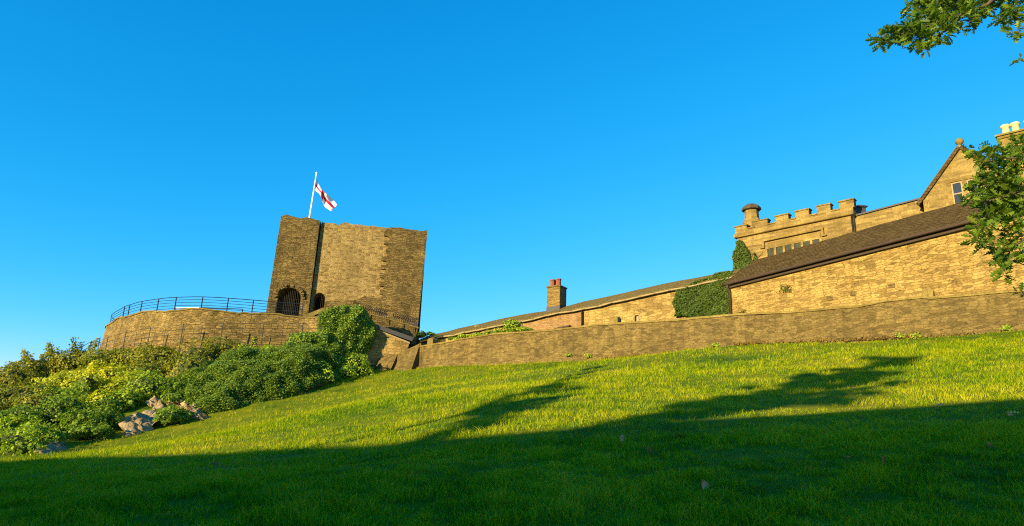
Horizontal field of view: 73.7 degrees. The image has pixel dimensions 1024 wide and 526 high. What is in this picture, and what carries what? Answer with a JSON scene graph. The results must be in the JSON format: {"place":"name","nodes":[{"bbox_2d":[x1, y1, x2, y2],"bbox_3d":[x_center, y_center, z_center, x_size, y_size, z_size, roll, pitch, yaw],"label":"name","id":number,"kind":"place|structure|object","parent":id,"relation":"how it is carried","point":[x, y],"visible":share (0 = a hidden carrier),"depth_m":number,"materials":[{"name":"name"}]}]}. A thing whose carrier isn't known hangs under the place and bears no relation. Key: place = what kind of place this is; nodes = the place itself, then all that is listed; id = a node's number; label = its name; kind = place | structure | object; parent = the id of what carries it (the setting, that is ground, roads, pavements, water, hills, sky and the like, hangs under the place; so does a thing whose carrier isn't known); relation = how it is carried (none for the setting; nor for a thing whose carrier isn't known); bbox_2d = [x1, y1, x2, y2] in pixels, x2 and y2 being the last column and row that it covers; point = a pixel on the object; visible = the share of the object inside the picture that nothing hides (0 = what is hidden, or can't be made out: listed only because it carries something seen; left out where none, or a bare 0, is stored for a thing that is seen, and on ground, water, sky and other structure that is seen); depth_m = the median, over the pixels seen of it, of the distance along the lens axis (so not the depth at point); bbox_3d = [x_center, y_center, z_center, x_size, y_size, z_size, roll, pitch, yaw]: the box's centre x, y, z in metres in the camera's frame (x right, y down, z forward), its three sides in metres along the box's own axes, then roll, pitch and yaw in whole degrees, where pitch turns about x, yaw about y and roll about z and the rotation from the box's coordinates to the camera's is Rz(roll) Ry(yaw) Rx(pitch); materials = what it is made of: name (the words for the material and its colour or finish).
{"place":"outdoors","nodes":[
{"label":"outdoors","id":0,"kind":"place"},
{"bbox_2d":[0,328,1023,525],"bbox_3d":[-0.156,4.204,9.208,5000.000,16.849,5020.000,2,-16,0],"label":"ground","id":1,"kind":"structure","parent":0,"point":[73,444],"depth_m":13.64,"materials":[{"name":"green plant"}]},
{"bbox_2d":[0,403,46,423],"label":"shrub","id":2,"kind":"object","parent":1,"relation":"on","point":[17,410],"visible":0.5,"depth_m":30.49,"materials":[{"name":"green plant"}]},
{"bbox_2d":[0,374,60,411],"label":"shrub","id":3,"kind":"object","parent":1,"relation":"on","point":[10,396],"visible":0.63,"depth_m":33.38,"materials":[{"name":"green plant"}]},
{"bbox_2d":[0,347,60,387],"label":"shrub","id":4,"kind":"object","parent":1,"relation":"on","point":[33,369],"visible":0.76,"depth_m":42.41,"materials":[{"name":"green plant"}]},
{"bbox_2d":[0,414,66,455],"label":"shrub","id":5,"kind":"object","parent":1,"relation":"on","point":[19,435],"visible":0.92,"depth_m":26.52,"materials":[{"name":"green plant"}]},
{"bbox_2d":[33,441,67,454],"bbox_3d":[-18.129,7.461,27.386,1.096,0.605,3.821,7,-16,-18],"label":"rock outcrop","id":6,"kind":"object","parent":1,"relation":"on","point":[55,446],"visible":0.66,"depth_m":26.70,"materials":[{"name":"stone"}]},
{"bbox_2d":[29,369,81,393],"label":"shrub","id":7,"kind":"object","parent":1,"relation":"on","point":[53,379],"visible":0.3,"depth_m":37.00,"materials":[{"name":"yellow plant"}]},
{"bbox_2d":[27,392,99,439],"bbox_3d":[-20.271,6.963,31.297,4.809,2.266,2.948,-8,-19,33],"label":"shrub","id":8,"kind":"object","parent":1,"relation":"on","point":[66,410],"visible":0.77,"depth_m":31.12,"materials":[{"name":"green plant"}]},
{"bbox_2d":[29,336,101,373],"bbox_3d":[-29.518,6.265,45.708,5.236,2.996,2.853,2,-16,0],"label":"shrub","id":9,"kind":"object","parent":1,"relation":"on","point":[64,360],"visible":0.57,"depth_m":45.25,"materials":[{"name":"green plant"}]},
{"bbox_2d":[35,380,97,405],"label":"shrub","id":10,"kind":"object","parent":1,"relation":"on","point":[70,390],"visible":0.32,"depth_m":34.59,"materials":[{"name":"green plant"}]},
{"bbox_2d":[62,390,130,440],"bbox_3d":[-18.877,7.019,31.601,2.446,2.642,5.973,7,-16,-15],"label":"shrub","id":11,"kind":"object","parent":1,"relation":"on","point":[107,409],"visible":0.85,"depth_m":30.38,"materials":[{"name":"green plant"}]},
{"bbox_2d":[56,359,159,406],"bbox_3d":[-21.621,6.497,36.636,6.347,3.038,3.969,-8,-19,32],"label":"shrub","id":12,"kind":"object","parent":1,"relation":"on","point":[100,379],"visible":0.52,"depth_m":36.26,"materials":[{"name":"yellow plant"}]},
{"bbox_2d":[72,343,154,369],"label":"shrub","id":13,"kind":"object","parent":1,"relation":"on","point":[122,355],"visible":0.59,"depth_m":42.83,"materials":[{"name":"green plant"}]},
{"bbox_2d":[119,395,164,436],"bbox_3d":[-17.199,7.358,32.311,1.949,2.499,5.978,5,-16,-10],"label":"rock outcrop","id":14,"kind":"object","parent":1,"relation":"on","point":[137,422],"visible":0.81,"depth_m":31.12,"materials":[{"name":"stone"}]},
{"bbox_2d":[107,367,185,412],"bbox_3d":[-19.314,6.706,35.710,2.969,2.583,4.014,-7,-18,30],"label":"shrub","id":15,"kind":"object","parent":1,"relation":"on","point":[144,387],"visible":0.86,"depth_m":35.23,"materials":[{"name":"green plant"}]},
{"bbox_2d":[121,359,174,378],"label":"shrub","id":16,"kind":"object","parent":1,"relation":"on","point":[152,366],"visible":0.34,"depth_m":38.72,"materials":[{"name":"green plant"}]},
{"bbox_2d":[150,398,178,406],"bbox_3d":[-17.686,7.388,35.676,2.145,1.050,2.437,2,-16,0],"label":"rock outcrop","id":17,"kind":"object","parent":1,"relation":"on","point":[152,405],"visible":0.2,"depth_m":34.76,"materials":[{"name":"stone"}]},
{"bbox_2d":[152,404,195,425],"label":"shrub","id":18,"kind":"object","parent":1,"relation":"on","point":[181,415],"visible":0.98,"depth_m":31.89,"materials":[{"name":"green plant"}]},
{"bbox_2d":[130,337,224,381],"bbox_3d":[-19.353,6.159,40.826,7.539,3.812,4.670,-10,-20,38],"label":"shrub","id":19,"kind":"object","parent":1,"relation":"on","point":[192,357],"visible":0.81,"depth_m":41.00,"materials":[{"name":"green plant"}]},
{"bbox_2d":[160,361,204,402],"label":"shrub","id":20,"kind":"object","parent":1,"relation":"on","point":[176,392],"visible":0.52,"depth_m":35.35,"materials":[{"name":"green plant"}]},
{"bbox_2d":[175,399,209,419],"bbox_3d":[-16.102,7.487,34.435,4.433,1.319,1.632,-13,-21,43],"label":"rock outcrop","id":21,"kind":"object","parent":1,"relation":"on","point":[200,415],"visible":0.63,"depth_m":33.48,"materials":[{"name":"stone"}]},
{"bbox_2d":[88,322,320,351],"bbox_3d":[-24.829,7.577,50.362,10.151,5.112,24.894,16,-20,-40],"label":"wire fence","id":22,"kind":"object","parent":1,"relation":"on","point":[182,329],"visible":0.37,"depth_m":44.58,"materials":[{"name":"black metal"}]},
{"bbox_2d":[288,330,327,346],"bbox_3d":[-13.218,4.917,44.312,2.642,1.442,1.151,8,-17,-20],"label":"ivy patch","id":23,"kind":"object","parent":22,"relation":"attached to","point":[312,337],"visible":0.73,"depth_m":44.18,"materials":[{"name":"green plant"}]},
{"bbox_2d":[100,308,318,353],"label":"terrace wall","id":24,"kind":"structure","parent":1,"relation":"on","point":[249,323],"depth_m":45.82,"materials":[{"name":"stone"}]},
{"bbox_2d":[110,296,302,321],"bbox_3d":[-24.623,4.343,52.199,8.842,0.955,21.291,15,-20,-38],"label":"terrace railing","id":25,"kind":"object","parent":24,"relation":"on","point":[226,309],"visible":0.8,"depth_m":46.48,"materials":[{"name":"black metal"}]},
{"bbox_2d":[197,336,248,357],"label":"shrub","id":26,"kind":"object","parent":1,"relation":"on","point":[227,346],"visible":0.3,"depth_m":42.85,"materials":[{"name":"green plant"}]},
{"bbox_2d":[238,336,276,349],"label":"shrub","id":27,"kind":"object","parent":1,"relation":"on","point":[265,346],"visible":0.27,"depth_m":43.79,"materials":[{"name":"green plant"}]},
{"bbox_2d":[182,341,343,413],"bbox_3d":[-13.802,6.523,39.324,6.003,5.644,10.895,-11,-20,39],"label":"shrub","id":28,"kind":"object","parent":1,"relation":"on","point":[236,378],"visible":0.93,"depth_m":38.04,"materials":[{"name":"green plant"}]},
{"bbox_2d":[298,358,334,386],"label":"shrub","id":29,"kind":"object","parent":1,"relation":"on","point":[329,370],"visible":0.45,"depth_m":40.66,"materials":[{"name":"green plant"}]},
{"bbox_2d":[336,352,374,378],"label":"shrub","id":30,"kind":"object","parent":1,"relation":"on","point":[351,365],"visible":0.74,"depth_m":43.48,"materials":[{"name":"green plant"}]},
{"bbox_2d":[360,324,413,368],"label":"gable outhouse","id":31,"kind":"structure","parent":1,"relation":"on","point":[388,342],"depth_m":47.50,"materials":[{"name":"beige stone"}]},
{"bbox_2d":[317,304,376,358],"bbox_3d":[-11.092,4.867,46.235,4.226,4.459,1.356,11,-18,-29],"label":"ivy patch","id":32,"kind":"object","parent":31,"relation":"attached to","point":[350,328],"visible":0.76,"depth_m":46.11,"materials":[{"name":"green plant"}]},
{"bbox_2d":[415,330,436,338],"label":"shrub","id":33,"kind":"object","parent":1,"relation":"on","point":[422,334],"visible":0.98,"depth_m":52.74,"materials":[{"name":"green plant"}]},
{"bbox_2d":[368,289,1023,370],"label":"retaining wall","id":34,"kind":"structure","parent":1,"relation":"on","point":[928,312],"depth_m":32.50,"materials":[{"name":"stone"}]},
{"bbox_2d":[448,326,533,339],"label":"undergrowth","id":35,"kind":"object","parent":34,"relation":"on","point":[507,329],"visible":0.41,"depth_m":42.69,"materials":[{"name":"green plant"}]},
{"bbox_2d":[501,319,521,328],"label":"shrub","id":36,"kind":"object","parent":34,"relation":"on","point":[512,324],"visible":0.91,"depth_m":43.19,"materials":[{"name":"green plant"}]},
{"bbox_2d":[701,480,709,488],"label":"fallen leaf","id":37,"kind":"object","parent":1,"relation":"on","point":[704,483],"visible":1,"depth_m":5.97,"materials":[{"name":"grey plant"}]},
{"bbox_2d":[601,332,983,358],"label":"dry weeds","id":38,"kind":"object","parent":1,"relation":"on","point":[857,339],"visible":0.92,"depth_m":29.38,"materials":[{"name":"plant"}]},
{"bbox_2d":[910,331,923,338],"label":"wall weed","id":39,"kind":"object","parent":1,"relation":"on","point":[915,334],"depth_m":27.59,"materials":[{"name":"green plant"}]},
{"bbox_2d":[865,0,1023,296],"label":"oak tree","id":40,"kind":"object","parent":1,"relation":"on","point":[921,24],"visible":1,"depth_m":13.28,"materials":[{"name":"green plant"}]},
{"bbox_2d":[999,323,1012,330],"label":"wall weed","id":41,"kind":"object","parent":1,"relation":"on","point":[1005,327],"depth_m":25.80,"materials":[{"name":"green plant"}]},
{"bbox_2d":[0,0,1023,368],"label":"sky","id":42,"kind":"structure","parent":0,"point":[150,149],"materials":[{"name":"blue"}]},
{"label":"terrace ground","id":43,"kind":"structure","parent":0,"visible":0},
{"bbox_2d":[369,313,418,339],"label":"sloping parapet","id":44,"kind":"structure","parent":43,"relation":"on","point":[408,329],"depth_m":49.56,"materials":[{"name":"stone"}]},
{"bbox_2d":[353,301,417,328],"bbox_3d":[-9.222,3.903,49.655,4.723,1.958,0.286,6,-16,-13],"label":"spiked railing","id":45,"kind":"object","parent":44,"relation":"on","point":[380,313],"visible":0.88,"depth_m":49.80,"materials":[{"name":"black metal"}]},
{"bbox_2d":[416,268,741,344],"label":"building","id":46,"kind":"structure","parent":43,"relation":"on","point":[649,303],"depth_m":45.61,"materials":[{"name":"beige stone"}]},
{"bbox_2d":[672,270,733,318],"bbox_3d":[11.587,2.193,41.429,3.905,3.297,0.499,-9,-19,34],"label":"wall ivy","id":47,"kind":"object","parent":46,"relation":"attached to","point":[709,299],"depth_m":41.43,"materials":[{"name":"green plant"}]},
{"bbox_2d":[734,198,867,259],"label":"battlement tower","id":48,"kind":"structure","parent":43,"relation":"on","point":[758,236],"depth_m":41.77,"materials":[{"name":"stone"}]},
{"bbox_2d":[732,240,762,269],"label":"wall ivy","id":49,"kind":"object","parent":48,"relation":"attached to","point":[741,256],"depth_m":43.67,"materials":[{"name":"green plant"}]},
{"bbox_2d":[760,227,826,256],"bbox_3d":[17.114,-0.954,41.585,4.060,1.813,0.158,-12,-21,42],"label":"window","id":50,"kind":"structure","parent":48,"relation":"in","point":[780,246],"depth_m":41.77,"materials":[{"name":"stone"}]},
{"bbox_2d":[722,184,1023,313],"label":"building","id":51,"kind":"structure","parent":43,"relation":"on","point":[914,255],"depth_m":32.51,"materials":[{"name":"beige stone"}]},
{"bbox_2d":[855,121,1023,230],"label":"gabled house","id":52,"kind":"structure","parent":43,"relation":"on","point":[953,176],"depth_m":36.61,"materials":[{"name":"stone"}]},
{"bbox_2d":[945,174,983,204],"bbox_3d":[23.639,-3.747,35.583,1.706,1.650,0.138,-12,-21,42],"label":"window","id":53,"kind":"structure","parent":52,"relation":"in","point":[954,185],"depth_m":35.89,"materials":[{"name":"stone"}]},
{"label":"terrace paving","id":54,"kind":"structure","parent":0,"visible":0},
{"bbox_2d":[175,307,242,311],"bbox_3d":[-22.026,3.720,49.290,4.988,1.076,0.483,2,-16,2],"label":"terrace handrail","id":55,"kind":"object","parent":54,"relation":"on","point":[209,307],"visible":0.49,"depth_m":49.38,"materials":[{"name":"white paint"}]},
{"bbox_2d":[306,308,324,316],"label":"stair parapet","id":56,"kind":"structure","parent":54,"relation":"on","point":[314,313],"depth_m":49.89,"materials":[{"name":"stone"}]},
{"bbox_2d":[266,215,427,348],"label":"castle keep","id":57,"kind":"structure","parent":54,"relation":"on","point":[317,264],"depth_m":53.37,"materials":[{"name":"stone"}]},
{"bbox_2d":[309,172,317,217],"bbox_3d":[-16.250,-4.887,55.527,0.310,5.460,0.207,2,-16,0],"label":"flagpole","id":58,"kind":"object","parent":57,"relation":"on","point":[313,195],"visible":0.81,"depth_m":55.63,"materials":[{"name":"white metal"}]},
{"bbox_2d":[315,180,336,210],"bbox_3d":[-15.223,-5.437,55.930,1.878,2.761,0.724,2,-16,0],"label":"flag","id":59,"kind":"object","parent":58,"relation":"attached to","point":[329,203],"visible":1,"depth_m":55.86,"materials":[{"name":"white fabric"}]}
]}

